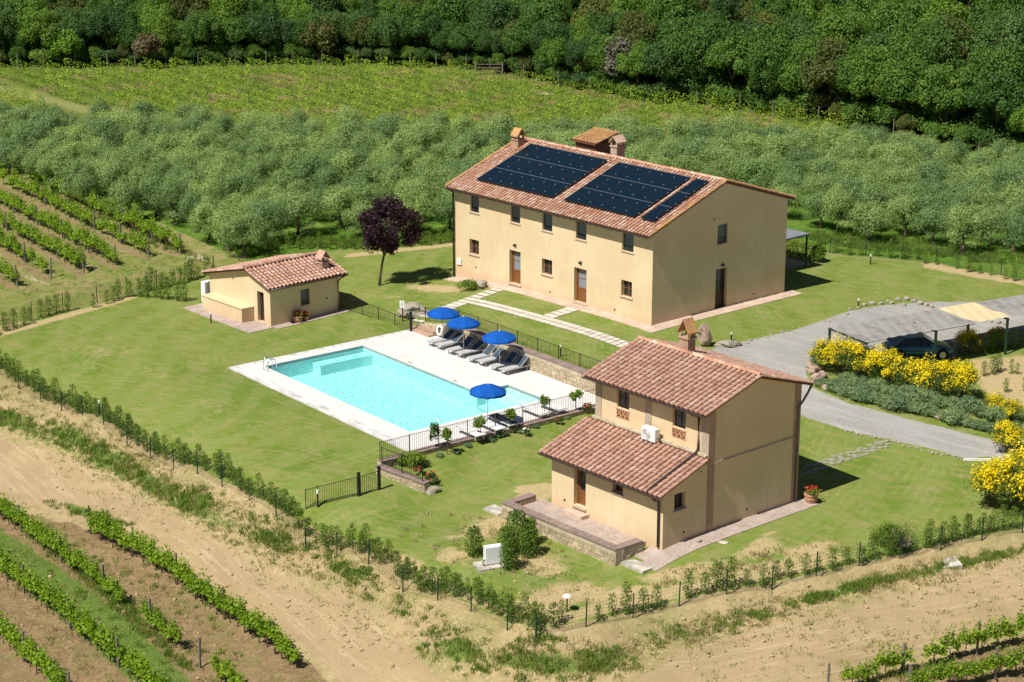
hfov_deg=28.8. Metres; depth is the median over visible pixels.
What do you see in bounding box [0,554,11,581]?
grapevine
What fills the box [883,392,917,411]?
lavender bush
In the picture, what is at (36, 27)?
woodland tree
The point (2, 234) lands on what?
grapevine
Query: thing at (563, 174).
solar panel
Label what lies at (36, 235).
grapevine
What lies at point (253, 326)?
annex pavement
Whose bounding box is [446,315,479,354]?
parasol
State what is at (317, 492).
garden light
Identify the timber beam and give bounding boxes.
[963,458,990,460]
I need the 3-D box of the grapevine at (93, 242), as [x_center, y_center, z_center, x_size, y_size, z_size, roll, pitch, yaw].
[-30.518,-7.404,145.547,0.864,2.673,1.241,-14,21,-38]
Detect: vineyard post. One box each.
[4,211,7,230]
[14,264,17,286]
[17,504,21,531]
[21,564,25,592]
[21,630,24,662]
[23,242,25,262]
[50,258,51,278]
[58,535,62,563]
[67,598,70,629]
[67,671,69,681]
[88,505,91,534]
[93,210,94,229]
[101,564,104,590]
[115,636,119,667]
[148,598,151,627]
[179,233,180,253]
[198,637,200,668]
[222,587,225,619]
[271,621,275,653]
[827,663,830,681]
[902,642,905,673]
[908,664,911,681]
[975,622,980,654]
[994,646,998,679]
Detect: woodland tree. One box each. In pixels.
[0,0,21,62]
[0,11,9,59]
[2,27,36,61]
[9,0,51,60]
[18,4,60,65]
[35,0,57,41]
[42,3,89,62]
[43,2,56,50]
[49,28,81,66]
[51,15,94,64]
[54,0,89,41]
[78,0,119,59]
[84,2,132,62]
[98,0,137,13]
[101,30,122,59]
[113,17,151,63]
[118,1,141,47]
[131,31,163,68]
[133,0,179,43]
[136,0,177,59]
[140,14,176,63]
[142,2,184,58]
[161,0,210,46]
[167,18,202,63]
[180,11,216,59]
[186,7,230,63]
[207,0,247,60]
[218,9,257,62]
[220,0,259,45]
[238,6,282,62]
[245,0,284,45]
[246,11,281,61]
[250,0,282,46]
[268,16,300,61]
[276,0,308,44]
[288,4,316,56]
[289,14,323,57]
[297,16,338,64]
[299,8,329,56]
[300,0,344,43]
[318,9,352,59]
[336,7,370,53]
[339,0,364,45]
[346,14,383,58]
[357,0,384,13]
[357,9,378,46]
[362,11,414,62]
[376,0,411,46]
[389,17,412,60]
[395,0,439,62]
[396,0,423,41]
[398,9,443,59]
[422,0,474,48]
[427,19,459,64]
[434,19,462,61]
[445,21,484,67]
[455,0,482,52]
[464,0,519,52]
[468,13,503,63]
[476,27,517,66]
[493,2,519,53]
[497,21,529,68]
[500,0,528,19]
[501,16,539,71]
[514,10,534,58]
[519,0,533,50]
[519,0,571,61]
[528,18,578,78]
[533,36,573,82]
[553,0,572,15]
[564,38,598,87]
[565,0,582,9]
[568,0,617,30]
[569,0,581,14]
[569,15,601,73]
[583,7,623,79]
[583,29,627,91]
[601,33,633,94]
[607,0,660,24]
[610,31,651,91]
[611,8,642,20]
[611,42,654,96]
[614,7,659,81]
[637,40,685,101]
[641,0,703,27]
[649,16,690,75]
[653,42,688,99]
[656,10,711,99]
[658,29,688,84]
[672,43,723,101]
[676,7,744,103]
[685,10,727,24]
[695,0,713,13]
[703,29,768,107]
[708,0,747,23]
[726,29,765,96]
[731,15,786,88]
[737,0,760,21]
[740,16,798,111]
[743,56,787,112]
[744,8,782,31]
[749,0,792,24]
[770,57,819,114]
[777,8,811,64]
[778,31,831,116]
[782,18,828,108]
[790,0,841,23]
[799,34,854,120]
[810,4,876,99]
[824,57,855,101]
[828,0,846,15]
[831,42,885,123]
[832,44,890,125]
[840,0,901,19]
[849,30,901,101]
[853,0,914,39]
[862,49,894,115]
[868,35,933,126]
[873,59,930,130]
[888,28,920,105]
[894,0,957,39]
[902,14,977,118]
[907,63,958,117]
[912,0,969,34]
[912,7,954,39]
[912,62,976,140]
[917,11,977,119]
[922,90,968,132]
[956,40,1023,142]
[962,0,1011,57]
[965,67,1023,144]
[966,2,975,14]
[968,34,1023,120]
[971,1,1023,105]
[974,0,1023,18]
[1004,98,1023,147]
[1008,103,1023,150]
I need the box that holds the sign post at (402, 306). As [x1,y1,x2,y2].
[400,301,404,321]
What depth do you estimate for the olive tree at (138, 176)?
156.50 m
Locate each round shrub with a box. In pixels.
[456,278,479,289]
[811,242,826,262]
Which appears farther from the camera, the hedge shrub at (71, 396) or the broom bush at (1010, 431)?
the hedge shrub at (71, 396)
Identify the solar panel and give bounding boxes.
[477,167,504,181]
[487,169,514,183]
[495,155,522,168]
[498,172,525,186]
[506,157,532,171]
[508,174,536,188]
[514,144,540,156]
[516,160,543,173]
[519,177,547,191]
[524,146,550,159]
[528,162,555,176]
[530,179,558,194]
[534,148,561,161]
[538,165,565,178]
[541,182,570,196]
[546,150,573,163]
[550,167,577,181]
[556,153,583,166]
[560,169,588,183]
[564,187,593,202]
[568,155,595,168]
[575,190,604,204]
[579,157,606,171]
[583,174,610,188]
[587,192,615,207]
[594,177,623,191]
[599,195,628,210]
[602,162,629,176]
[606,179,634,194]
[611,198,640,213]
[613,164,640,178]
[618,182,646,197]
[623,200,653,216]
[625,167,653,181]
[630,185,659,199]
[637,169,665,184]
[641,204,671,220]
[643,187,671,202]
[648,172,677,186]
[660,191,689,206]
[661,175,689,189]
[679,178,708,193]
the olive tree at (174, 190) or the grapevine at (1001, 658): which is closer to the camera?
the grapevine at (1001, 658)
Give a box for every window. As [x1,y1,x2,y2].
[300,289,310,306]
[468,239,479,256]
[469,196,479,214]
[509,206,520,224]
[540,259,552,277]
[541,214,552,233]
[575,222,586,241]
[610,485,623,496]
[619,280,632,299]
[619,390,628,408]
[621,234,633,254]
[673,492,686,512]
[675,409,685,428]
[717,224,728,245]
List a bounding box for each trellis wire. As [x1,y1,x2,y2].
[2,498,197,653]
[93,514,270,628]
[830,617,1019,681]
[914,648,1020,680]
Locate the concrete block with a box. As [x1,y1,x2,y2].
[942,556,962,569]
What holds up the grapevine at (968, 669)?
on the ground at (152, 364)
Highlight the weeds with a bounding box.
[0,186,1023,681]
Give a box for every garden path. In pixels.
[408,301,465,326]
[458,297,628,347]
[470,288,503,298]
[544,307,578,317]
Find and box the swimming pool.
[265,346,540,431]
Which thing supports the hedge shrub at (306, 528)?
on the ground at (152, 364)
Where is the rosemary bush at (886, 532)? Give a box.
[865,519,917,546]
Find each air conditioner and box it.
[201,279,209,302]
[482,543,502,565]
[641,424,661,444]
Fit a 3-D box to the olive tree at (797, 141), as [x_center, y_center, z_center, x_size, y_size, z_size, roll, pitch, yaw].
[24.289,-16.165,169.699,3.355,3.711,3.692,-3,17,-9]
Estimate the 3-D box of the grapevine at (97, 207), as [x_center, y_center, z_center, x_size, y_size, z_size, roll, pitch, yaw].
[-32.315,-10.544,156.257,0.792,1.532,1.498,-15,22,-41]
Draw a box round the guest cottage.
[537,317,813,549]
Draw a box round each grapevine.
[0,163,7,184]
[0,187,7,207]
[0,210,7,224]
[0,222,6,247]
[0,237,9,251]
[0,256,9,278]
[0,492,10,520]
[0,493,12,524]
[0,545,7,576]
[0,545,19,585]
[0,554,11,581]
[0,610,8,642]
[0,612,17,649]
[3,188,11,209]
[3,228,15,253]
[3,260,14,277]
[3,488,18,528]
[6,174,15,188]
[6,205,17,228]
[6,623,21,655]
[8,195,15,210]
[8,554,25,589]
[9,265,19,284]
[10,217,18,235]
[10,233,21,256]
[11,165,20,191]
[11,634,26,657]
[12,498,23,528]
[13,189,21,213]
[13,241,28,256]
[14,218,25,234]
[14,562,32,583]
[16,175,25,187]
[17,192,27,217]
[18,503,30,536]
[20,565,34,598]
[21,180,30,195]
[21,213,32,242]
[21,627,36,666]
[22,201,30,220]
[24,513,37,535]
[24,638,44,673]
[25,175,35,193]
[25,570,43,600]
[26,221,37,244]
[26,236,37,266]
[28,200,34,220]
[28,516,40,543]
[31,167,40,180]
[31,173,39,198]
[31,204,42,224]
[31,569,45,605]
[32,218,41,247]
[32,643,51,678]
[33,184,41,202]
[34,517,47,549]
[35,232,45,250]
[36,254,48,272]
[37,573,54,609]
[38,203,46,227]
[40,178,49,204]
[40,523,54,554]
[40,654,59,677]
[42,200,50,230]
[43,233,50,251]
[44,186,51,207]
[44,576,57,614]
[45,529,61,556]
[45,660,66,681]
[46,234,59,253]
[47,209,57,230]
[47,579,66,619]
[48,189,59,209]
[51,527,71,556]
[52,207,63,230]
[53,230,62,259]
[54,174,63,193]
[54,670,66,681]
[55,191,64,212]
[56,595,68,623]
[57,236,70,261]
[58,221,66,239]
[59,533,71,566]
[59,585,81,630]
[60,199,67,215]
[63,239,75,265]
[64,200,73,217]
[64,215,73,241]
[64,550,79,569]
[65,601,86,635]
[68,199,78,220]
[68,229,76,244]
[68,251,80,267]
[72,537,85,575]
[73,225,82,242]
[74,199,85,223]
[74,233,86,270]
[74,616,86,640]
[78,222,89,250]
[78,544,90,575]
[79,205,88,225]
[80,187,89,206]
[80,605,97,643]
[83,555,99,584]
[84,194,93,207]
[84,198,95,222]
[84,231,94,249]
[84,617,106,650]
[85,505,101,535]
[88,181,99,212]
[89,222,99,255]
[89,514,104,540]
[89,558,108,584]
[94,198,103,214]
[94,617,109,656]
[96,217,104,233]
[97,233,105,253]
[97,509,111,543]
[98,571,111,591]
[98,625,119,661]
[99,193,111,215]
[100,238,112,261]
[100,511,120,545]
[101,205,110,230]
[102,572,119,596]
[103,634,127,664]
[105,241,118,264]
[107,216,116,238]
[108,514,125,550]
[109,196,121,221]
[109,577,128,603]
[111,227,121,238]
[115,209,125,225]
[115,527,130,553]
[117,227,127,244]
[120,208,130,228]
[120,528,135,555]
[121,642,133,677]
[125,203,138,228]
[127,641,145,681]
[128,229,138,249]
[128,529,142,557]
[131,204,142,229]
[131,529,155,561]
[133,649,151,678]
[134,231,142,253]
[137,586,153,622]
[138,215,146,235]
[138,531,157,565]
[140,233,150,250]
[140,669,156,681]
[141,214,154,236]
[144,608,160,629]
[145,549,162,570]
[146,666,160,681]
[148,215,158,241]
[149,541,169,573]
[152,217,164,244]
[152,601,167,636]
[155,663,168,681]
[157,619,176,643]
[159,221,171,241]
[159,545,177,577]
[165,547,182,583]
[167,613,182,647]
[170,229,182,252]
[172,559,189,586]
[177,557,197,593]
[183,568,203,599]
[191,568,210,602]
[199,568,216,608]
[205,580,225,614]
[208,647,230,681]
[213,586,228,618]
[219,647,236,681]
[221,585,235,622]
[225,659,245,681]
[226,591,246,626]
[232,599,252,633]
[243,608,260,638]
[249,594,267,642]
[254,609,276,647]
[262,603,282,643]
[270,624,293,658]
[279,634,300,664]
[838,660,867,681]
[858,657,880,681]
[875,640,896,677]
[886,637,915,670]
[906,660,929,681]
[921,636,951,660]
[922,654,948,681]
[936,651,963,681]
[938,615,961,660]
[956,616,977,656]
[956,650,979,681]
[970,649,997,681]
[972,615,994,654]
[987,613,1009,645]
[989,645,1015,677]
[1001,617,1023,644]
[1002,639,1023,676]
[1017,604,1023,627]
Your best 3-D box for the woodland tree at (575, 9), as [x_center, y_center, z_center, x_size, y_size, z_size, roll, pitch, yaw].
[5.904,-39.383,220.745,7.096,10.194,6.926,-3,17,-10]
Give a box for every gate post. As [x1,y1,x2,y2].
[356,472,360,496]
[377,466,380,489]
[409,311,411,330]
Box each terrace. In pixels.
[522,499,645,546]
[785,256,812,268]
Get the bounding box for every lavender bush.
[814,377,824,385]
[822,377,841,390]
[829,378,856,398]
[833,372,857,383]
[845,388,862,400]
[851,376,870,388]
[853,384,880,403]
[864,375,890,391]
[866,390,890,404]
[877,394,897,407]
[879,384,900,394]
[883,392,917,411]
[893,383,920,397]
[898,401,920,412]
[909,385,942,401]
[911,400,934,415]
[922,405,943,416]
[927,394,949,408]
[936,410,949,419]
[942,406,973,424]
[944,395,966,408]
[956,394,988,412]
[959,417,974,427]
[970,418,985,430]
[974,408,988,416]
[980,420,996,432]
[983,405,1014,421]
[1011,420,1023,428]
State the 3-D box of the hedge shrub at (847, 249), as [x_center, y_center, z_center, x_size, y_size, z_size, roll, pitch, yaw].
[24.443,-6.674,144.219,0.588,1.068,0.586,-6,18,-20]
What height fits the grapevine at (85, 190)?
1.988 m
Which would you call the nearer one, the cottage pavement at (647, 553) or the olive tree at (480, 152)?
the cottage pavement at (647, 553)
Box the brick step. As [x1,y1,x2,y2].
[409,324,437,336]
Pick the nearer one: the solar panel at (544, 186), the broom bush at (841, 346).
the broom bush at (841, 346)
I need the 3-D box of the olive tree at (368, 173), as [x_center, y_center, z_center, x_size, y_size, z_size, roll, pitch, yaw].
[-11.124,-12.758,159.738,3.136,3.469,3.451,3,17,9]
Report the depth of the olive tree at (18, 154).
165.57 m
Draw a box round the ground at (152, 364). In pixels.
[0,0,1023,681]
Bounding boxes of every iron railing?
[305,471,377,508]
[341,295,408,329]
[379,389,594,459]
[381,446,422,480]
[425,307,600,368]
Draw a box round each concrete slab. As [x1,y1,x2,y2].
[483,504,501,515]
[621,559,654,573]
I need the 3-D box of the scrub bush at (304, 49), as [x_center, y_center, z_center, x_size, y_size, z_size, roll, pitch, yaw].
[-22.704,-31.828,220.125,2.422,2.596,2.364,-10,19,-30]
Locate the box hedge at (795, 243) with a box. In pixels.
[786,239,816,262]
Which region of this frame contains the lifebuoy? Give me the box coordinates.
[436,325,442,335]
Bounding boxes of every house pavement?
[443,276,661,332]
[652,290,802,329]
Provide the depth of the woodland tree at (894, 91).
182.43 m
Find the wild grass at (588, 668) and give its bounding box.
[0,406,1023,681]
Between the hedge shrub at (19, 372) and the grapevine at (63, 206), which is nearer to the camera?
the hedge shrub at (19, 372)
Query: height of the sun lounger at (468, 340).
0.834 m
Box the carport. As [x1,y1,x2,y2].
[828,294,1023,362]
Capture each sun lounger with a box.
[426,329,455,346]
[435,331,464,349]
[446,335,474,354]
[455,339,485,355]
[455,423,486,440]
[467,344,496,363]
[476,347,506,366]
[482,417,505,433]
[489,351,518,371]
[489,413,519,428]
[499,354,529,374]
[519,403,550,418]
[537,400,567,412]
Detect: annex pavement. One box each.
[182,303,273,333]
[272,309,349,328]
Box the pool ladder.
[263,356,276,371]
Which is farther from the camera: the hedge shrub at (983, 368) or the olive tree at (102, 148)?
the olive tree at (102, 148)
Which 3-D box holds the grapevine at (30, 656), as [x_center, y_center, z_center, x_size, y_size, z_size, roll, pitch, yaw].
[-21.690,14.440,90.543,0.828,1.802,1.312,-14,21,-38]
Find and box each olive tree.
[0,100,11,115]
[0,108,22,138]
[0,136,25,173]
[1,119,27,143]
[5,136,45,180]
[8,106,28,121]
[8,115,47,151]
[10,101,43,123]
[19,143,53,184]
[25,109,47,146]
[31,100,49,113]
[32,111,66,140]
[32,137,61,168]
[33,147,75,190]
[42,129,77,173]
[45,102,68,125]
[47,123,85,139]
[51,137,98,169]
[53,107,84,129]
[53,156,96,200]
[64,121,101,152]
[70,167,104,207]
[73,112,101,132]
[78,116,113,153]
[78,152,102,176]
[79,136,111,162]
[84,96,115,119]
[84,156,124,194]
[94,116,130,147]
[94,155,141,196]
[95,106,127,138]
[97,139,124,160]
[97,145,137,178]
[102,174,146,223]
[109,106,146,134]
[123,129,151,161]
[124,141,163,172]
[125,162,160,210]
[126,133,154,155]
[127,99,165,135]
[131,110,159,138]
[135,168,168,217]
[142,131,185,160]
[145,119,182,142]
[146,152,172,184]
[147,110,178,126]
[150,174,193,224]
[159,147,194,169]
[164,155,202,191]
[165,116,186,135]
[165,129,189,148]
[168,145,215,176]
[170,98,209,123]
[171,168,207,192]
[174,113,216,139]
[176,128,222,164]
[176,187,220,232]
[183,102,227,131]
[185,176,228,205]
[186,121,227,159]
[187,194,227,241]
[193,156,232,185]
[199,142,236,166]
[200,160,241,197]
[208,205,249,250]
[210,112,236,136]
[213,147,247,169]
[214,168,270,211]
[214,208,277,257]
[215,130,241,152]
[217,192,245,216]
[226,136,256,162]
[228,117,259,143]
[231,153,264,191]
[233,194,266,217]
[237,108,269,131]
[242,137,284,177]
[243,151,275,188]
[243,194,292,244]
[244,126,269,146]
[245,119,292,152]
[247,183,283,202]
[255,109,298,130]
[261,148,295,184]
[261,165,304,193]
[264,190,289,226]
[269,132,312,156]
[272,121,303,148]
[273,187,325,236]
[279,142,326,175]
[283,106,310,126]
[284,120,321,155]
[285,178,317,201]
[289,150,336,188]
[295,140,324,155]
[301,128,328,150]
[302,114,333,138]
[304,179,332,220]
[308,165,345,192]
[314,127,353,153]
[316,140,344,173]
[319,183,365,227]
[322,104,366,130]
[327,147,364,184]
[328,125,350,140]
[331,174,371,213]
[332,116,373,150]
[341,142,372,178]
[341,201,372,237]
[343,178,389,209]
[350,127,389,160]
[354,160,387,189]
[364,112,397,143]
[365,147,405,168]
[371,136,410,164]
[372,112,408,138]
[372,154,409,192]
[372,164,411,196]
[379,191,404,228]
[388,176,425,201]
[392,122,424,164]
[392,184,438,228]
[395,111,430,132]
[400,120,439,161]
[401,145,433,180]
[403,175,441,221]
[407,163,436,183]
[410,118,451,151]
[412,151,445,170]
[413,164,458,206]
[425,109,453,142]
[426,139,457,165]
[430,190,454,230]
[440,157,464,175]
[441,128,465,147]
[441,174,458,201]
[442,134,479,174]
[445,114,479,140]
[449,126,492,153]
[453,154,480,173]
[461,146,494,162]
[467,120,506,149]
[477,108,497,128]
[478,123,511,148]
[482,137,505,153]
[489,107,523,141]
[508,130,543,142]
[516,121,543,137]
[519,113,550,133]
[531,128,562,141]
[546,114,584,139]
[552,126,579,144]
[561,141,575,146]
[566,128,585,134]
[575,116,602,131]
[594,114,628,132]
[595,112,629,127]
[597,123,612,139]
[615,131,651,155]
[616,121,644,152]
[620,114,646,139]
[625,142,657,161]
[628,141,657,158]
[638,135,660,150]
[640,123,668,143]
[643,147,678,167]
[647,141,678,162]
[657,136,687,158]
[662,131,689,143]
[663,110,699,139]
[669,135,712,171]
[671,151,705,172]
[681,135,707,159]
[686,116,717,141]
[695,143,742,176]
[699,162,729,178]
[701,135,739,167]
[710,111,748,139]
[711,124,744,149]
[722,147,760,182]
[730,128,764,157]
[730,146,757,180]
[731,154,788,188]
[740,118,766,151]
[752,132,794,163]
[754,150,782,185]
[759,121,790,154]
[769,169,804,200]
[770,183,805,214]
[773,157,810,182]
[775,120,799,134]
[781,141,818,180]
[782,129,813,159]
[789,128,819,150]
[796,172,837,214]
[800,188,832,227]
[803,122,845,155]
[804,153,844,176]
[809,156,849,190]
[810,141,833,164]
[818,182,858,233]
[824,175,865,219]
[826,140,872,169]
[829,130,870,164]
[830,172,854,198]
[834,156,868,179]
[841,120,868,146]
[842,181,895,229]
[846,198,897,241]
[849,122,893,158]
[852,156,887,176]
[853,167,887,201]
[856,165,891,189]
[862,137,890,167]
[875,138,927,168]
[875,164,925,197]
[881,181,926,224]
[882,155,918,184]
[883,191,921,237]
[884,139,905,165]
[885,130,916,142]
[899,136,942,162]
[905,191,948,232]
[910,133,945,159]
[910,153,934,183]
[910,155,954,191]
[910,203,954,244]
[914,175,952,200]
[928,141,965,168]
[935,162,967,180]
[937,179,979,211]
[941,171,965,203]
[942,136,971,169]
[943,189,976,230]
[944,201,994,253]
[956,159,1006,204]
[956,178,1006,214]
[961,151,992,172]
[963,146,997,166]
[963,170,1004,204]
[968,203,1013,245]
[987,135,1021,162]
[990,156,1023,186]
[990,162,1023,200]
[993,211,1023,251]
[995,175,1023,212]
[998,144,1023,164]
[1000,199,1023,233]
[1011,156,1023,167]
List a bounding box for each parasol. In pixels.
[427,306,459,341]
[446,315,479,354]
[470,383,505,426]
[482,330,515,369]
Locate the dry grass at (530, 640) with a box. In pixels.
[0,384,1001,678]
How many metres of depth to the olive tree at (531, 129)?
173.03 m
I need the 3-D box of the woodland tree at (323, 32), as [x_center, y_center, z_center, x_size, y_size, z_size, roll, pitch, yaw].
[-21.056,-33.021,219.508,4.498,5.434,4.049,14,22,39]
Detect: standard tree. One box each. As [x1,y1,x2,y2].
[439,427,452,454]
[472,415,487,441]
[504,408,516,428]
[540,394,550,405]
[569,389,583,400]
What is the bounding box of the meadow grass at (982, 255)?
[38,182,1023,267]
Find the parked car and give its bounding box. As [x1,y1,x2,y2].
[882,332,953,360]
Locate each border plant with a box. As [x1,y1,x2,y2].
[435,452,443,456]
[452,448,460,453]
[463,442,471,446]
[486,437,495,441]
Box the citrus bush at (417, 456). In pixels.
[397,450,427,467]
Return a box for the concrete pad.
[473,561,506,572]
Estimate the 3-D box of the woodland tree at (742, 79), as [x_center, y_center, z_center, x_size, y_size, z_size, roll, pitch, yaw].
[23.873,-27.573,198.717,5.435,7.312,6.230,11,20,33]
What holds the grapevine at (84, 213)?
on the ground at (152, 364)
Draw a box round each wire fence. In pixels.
[1,255,213,328]
[16,50,1022,150]
[526,509,1023,646]
[805,235,1023,277]
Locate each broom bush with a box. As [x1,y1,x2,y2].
[806,337,841,370]
[823,330,861,372]
[839,341,879,377]
[859,342,902,381]
[878,351,923,386]
[903,352,940,389]
[921,358,966,396]
[939,357,980,399]
[954,325,981,352]
[964,455,1017,506]
[982,390,1005,408]
[983,325,1004,342]
[983,453,1023,509]
[991,418,1023,452]
[997,397,1023,421]
[1001,439,1023,489]
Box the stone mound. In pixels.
[397,302,424,317]
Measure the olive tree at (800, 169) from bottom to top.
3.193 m
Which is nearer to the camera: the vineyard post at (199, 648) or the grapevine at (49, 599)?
the vineyard post at (199, 648)
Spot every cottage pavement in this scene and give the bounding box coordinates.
[634,546,661,560]
[641,498,818,571]
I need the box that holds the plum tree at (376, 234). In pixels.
[356,190,428,285]
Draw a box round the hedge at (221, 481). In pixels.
[0,361,508,630]
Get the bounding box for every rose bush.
[413,465,423,473]
[424,470,438,483]
[429,419,441,441]
[522,426,531,433]
[554,417,563,421]
[582,402,591,409]
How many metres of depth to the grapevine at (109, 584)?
97.39 m
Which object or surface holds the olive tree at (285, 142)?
on the ground at (152, 364)
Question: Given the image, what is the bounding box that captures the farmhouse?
[444,127,796,325]
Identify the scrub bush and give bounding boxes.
[0,53,6,67]
[8,45,26,65]
[30,48,44,64]
[50,53,64,66]
[71,46,87,65]
[88,46,102,66]
[115,43,131,64]
[135,51,148,65]
[149,52,161,63]
[169,43,185,63]
[183,45,198,65]
[213,51,225,64]
[227,49,239,63]
[247,43,264,64]
[266,43,281,63]
[282,42,300,63]
[297,44,316,63]
[322,44,337,62]
[348,49,357,61]
[361,47,373,62]
[381,47,394,64]
[400,45,416,64]
[414,47,432,65]
[441,52,452,64]
[472,56,482,68]
[489,53,505,72]
[516,57,531,76]
[534,63,545,79]
[559,70,569,84]
[570,76,583,89]
[599,75,613,92]
[621,79,633,97]
[637,86,649,98]
[656,89,668,103]
[688,90,698,102]
[706,86,719,105]
[725,87,743,108]
[752,96,767,112]
[781,103,793,115]
[794,106,806,120]
[828,102,844,124]
[840,103,859,125]
[878,113,896,131]
[895,113,915,135]
[925,123,942,142]
[953,125,976,147]
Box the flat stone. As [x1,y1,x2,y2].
[718,540,727,543]
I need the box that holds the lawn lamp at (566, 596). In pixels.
[562,594,571,611]
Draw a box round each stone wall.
[375,463,429,494]
[377,405,594,466]
[420,323,450,338]
[451,328,595,394]
[501,500,621,566]
[508,493,535,504]
[617,538,642,560]
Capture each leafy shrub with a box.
[464,525,484,557]
[496,525,515,557]
[499,536,519,570]
[505,509,527,548]
[517,522,539,557]
[520,515,538,544]
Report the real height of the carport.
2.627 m
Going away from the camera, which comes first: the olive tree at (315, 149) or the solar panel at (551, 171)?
the solar panel at (551, 171)
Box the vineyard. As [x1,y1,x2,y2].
[0,54,870,134]
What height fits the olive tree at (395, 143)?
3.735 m
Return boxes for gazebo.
[786,228,809,266]
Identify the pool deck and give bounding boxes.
[228,330,594,450]
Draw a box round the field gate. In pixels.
[475,62,502,74]
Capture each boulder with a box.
[425,486,440,494]
[474,279,487,288]
[714,340,741,347]
[806,363,820,374]
[810,373,823,381]
[818,370,827,377]
[822,384,828,390]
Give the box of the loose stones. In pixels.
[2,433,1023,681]
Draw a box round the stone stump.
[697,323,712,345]
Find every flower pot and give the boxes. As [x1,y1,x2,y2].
[293,309,302,322]
[303,310,308,319]
[804,485,821,503]
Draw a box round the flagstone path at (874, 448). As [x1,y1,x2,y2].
[802,440,890,473]
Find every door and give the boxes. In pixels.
[256,292,264,323]
[508,250,520,286]
[571,470,585,510]
[572,268,586,305]
[715,268,724,307]
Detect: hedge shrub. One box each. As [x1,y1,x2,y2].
[0,312,10,330]
[2,353,10,369]
[4,358,14,375]
[8,308,17,327]
[10,358,18,380]
[15,359,23,381]
[19,307,27,325]
[23,370,29,385]
[26,306,32,320]
[29,370,38,391]
[33,368,41,391]
[35,299,45,318]
[37,377,48,397]
[44,296,51,314]
[44,387,49,400]
[49,378,60,400]
[50,294,60,312]
[50,388,57,403]
[60,391,66,405]
[64,290,71,309]
[64,390,71,405]
[67,384,77,407]
[73,394,82,412]
[77,396,85,412]
[80,391,91,413]
[85,395,93,413]
[90,293,96,307]
[91,397,100,413]
[92,403,99,416]
[100,398,109,420]
[103,289,109,303]
[104,404,112,422]
[108,286,117,300]
[110,412,118,424]
[112,405,124,429]
[115,279,121,298]
[118,421,124,435]
[121,413,133,434]
[124,415,131,438]
[125,281,134,296]
[131,423,140,440]
[133,428,139,444]
[136,282,143,296]
[140,428,147,447]
[141,275,150,290]
[142,282,149,297]
[142,431,149,450]
[145,266,156,289]
[151,286,158,297]
[151,431,160,453]
[151,433,157,450]
[154,440,161,454]
[156,272,166,287]
[156,278,164,298]
[159,435,169,456]
[162,277,171,299]
[168,269,175,284]
[168,443,174,459]
[173,280,181,299]
[173,437,181,461]
[177,267,184,283]
[177,443,190,464]
[179,278,187,300]
[183,261,191,280]
[185,258,196,279]
[186,450,192,464]
[190,452,195,465]
[193,443,202,465]
[195,266,201,277]
[201,455,208,469]
[210,452,220,471]
[214,454,221,473]
[215,449,225,477]
[222,453,232,477]
[227,463,234,480]
[230,467,238,484]
[236,466,244,489]
[242,478,249,493]
[246,240,251,252]
[247,477,254,495]
[253,473,263,495]
[259,484,266,498]
[266,481,275,503]
[267,237,274,250]
[270,487,281,507]
[277,488,289,510]
[284,231,293,248]
[284,503,291,515]
[288,496,296,515]
[292,502,303,526]
[302,521,311,535]
[305,521,310,535]
[311,522,318,542]
[316,230,322,247]
[316,523,326,542]
[319,525,331,547]
[328,525,335,545]
[333,525,340,545]
[337,532,346,549]
[339,238,344,248]
[344,529,353,546]
[348,523,356,547]
[356,534,364,550]
[357,531,366,552]
[360,523,371,547]
[370,538,379,558]
[375,541,386,563]
[384,537,390,556]
[388,545,394,562]
[392,554,403,574]
[397,561,405,578]
[403,562,411,579]
[404,556,411,573]
[410,560,417,582]
[414,570,422,589]
[417,565,428,592]
[426,566,439,593]
[436,577,444,592]
[437,229,442,242]
[439,566,451,587]
[441,577,450,591]
[446,229,451,241]
[447,572,461,597]
[456,579,464,596]
[464,577,469,591]
[465,584,470,600]
[472,576,482,599]
[472,578,477,593]
[476,589,483,604]
[483,589,491,608]
[484,582,492,600]
[488,591,496,611]
[494,598,503,615]
[499,591,504,608]
[503,592,514,618]
[503,593,512,610]
[508,594,515,612]
[508,604,514,622]
[513,602,524,623]
[520,591,528,617]
[524,602,533,624]
[529,602,539,627]
[532,613,541,631]
[535,602,547,623]
[547,601,559,627]
[557,600,566,621]
[594,603,602,618]
[607,592,616,615]
[620,581,632,613]
[637,587,649,611]
[650,585,662,608]
[682,568,693,597]
[700,572,710,593]
[709,560,725,590]
[725,555,738,588]
[743,568,752,585]
[757,563,770,585]
[771,560,780,578]
[783,557,794,577]
[801,552,812,576]
[813,556,822,570]
[826,548,838,569]
[832,235,839,252]
[841,546,851,564]
[845,242,852,254]
[856,545,866,564]
[867,533,878,559]
[873,243,880,255]
[883,538,893,556]
[887,238,894,257]
[892,530,904,554]
[901,242,908,258]
[909,534,917,551]
[914,248,921,258]
[923,253,928,263]
[923,528,931,547]
[924,518,936,546]
[936,525,944,543]
[938,521,949,544]
[949,516,958,539]
[951,522,960,540]
[955,335,963,354]
[962,513,973,535]
[962,513,973,537]
[965,255,972,271]
[971,341,977,354]
[974,518,983,533]
[976,333,984,353]
[978,512,987,535]
[981,334,988,352]
[981,360,987,375]
[986,514,994,531]
[988,334,996,351]
[988,356,997,374]
[989,509,998,531]
[990,328,998,349]
[994,353,1003,371]
[996,327,1005,349]
[997,504,1008,529]
[1003,378,1009,391]
[1008,359,1014,373]
[1008,505,1019,528]
[1009,328,1018,347]
[1011,267,1017,280]
[1015,329,1023,346]
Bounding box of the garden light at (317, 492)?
[316,490,318,507]
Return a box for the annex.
[201,249,348,325]
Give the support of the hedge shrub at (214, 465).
on the ground at (152, 364)
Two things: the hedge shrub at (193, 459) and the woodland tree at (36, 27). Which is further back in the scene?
the woodland tree at (36, 27)

